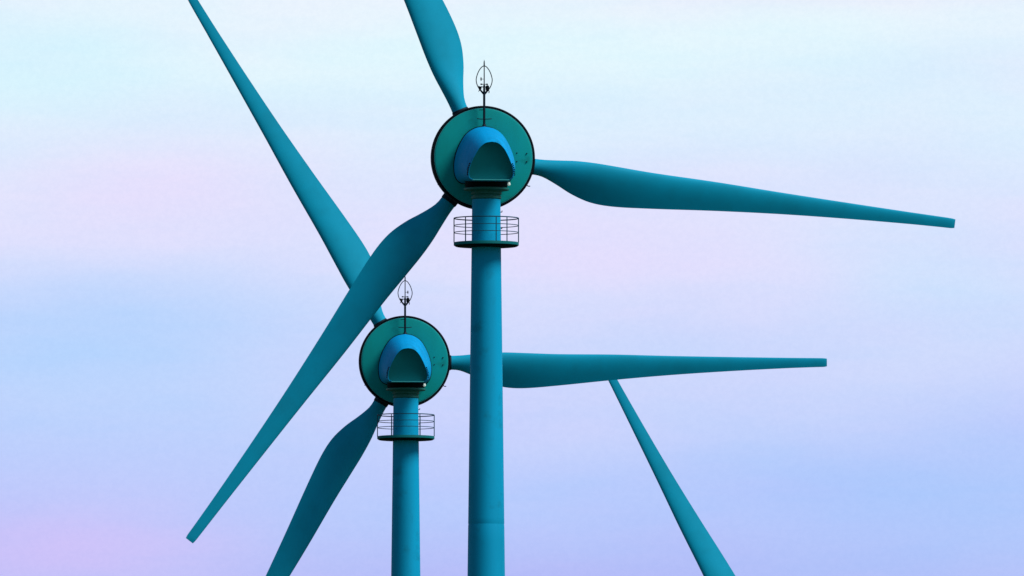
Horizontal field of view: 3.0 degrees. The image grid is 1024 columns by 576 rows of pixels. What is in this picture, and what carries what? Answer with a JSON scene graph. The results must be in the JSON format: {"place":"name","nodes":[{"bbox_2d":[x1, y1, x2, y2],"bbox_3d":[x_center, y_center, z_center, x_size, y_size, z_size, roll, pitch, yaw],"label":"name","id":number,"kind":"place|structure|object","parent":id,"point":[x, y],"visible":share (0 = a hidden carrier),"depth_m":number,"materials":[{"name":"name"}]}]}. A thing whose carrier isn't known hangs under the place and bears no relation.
{"place":"outdoors","nodes":[
{"label":"outdoors","id":0,"kind":"place"},
{"bbox_2d":[188,0,826,575],"bbox_3d":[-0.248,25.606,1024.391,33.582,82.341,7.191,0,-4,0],"label":"wind turbine","id":1,"kind":"object","parent":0,"point":[408,364],"visible":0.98,"depth_m":1026.99,"materials":[{"name":"paint"}]},
{"bbox_2d":[0,0,1023,575],"label":"sky","id":2,"kind":"structure","parent":0,"point":[165,282],"materials":[{"name":"blue"}]},
{"bbox_2d":[186,0,954,575],"bbox_3d":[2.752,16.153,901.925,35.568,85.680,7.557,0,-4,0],"label":"wind turbine","id":3,"kind":"object","parent":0,"point":[486,164],"visible":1,"depth_m":903.57,"materials":[{"name":"paint"}]},
{"bbox_2d":[609,380,734,575],"bbox_3d":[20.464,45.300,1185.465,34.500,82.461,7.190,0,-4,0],"label":"wind turbine","id":4,"kind":"object","parent":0,"point":[708,555],"visible":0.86,"depth_m":1189.00,"materials":[{"name":"paint"}]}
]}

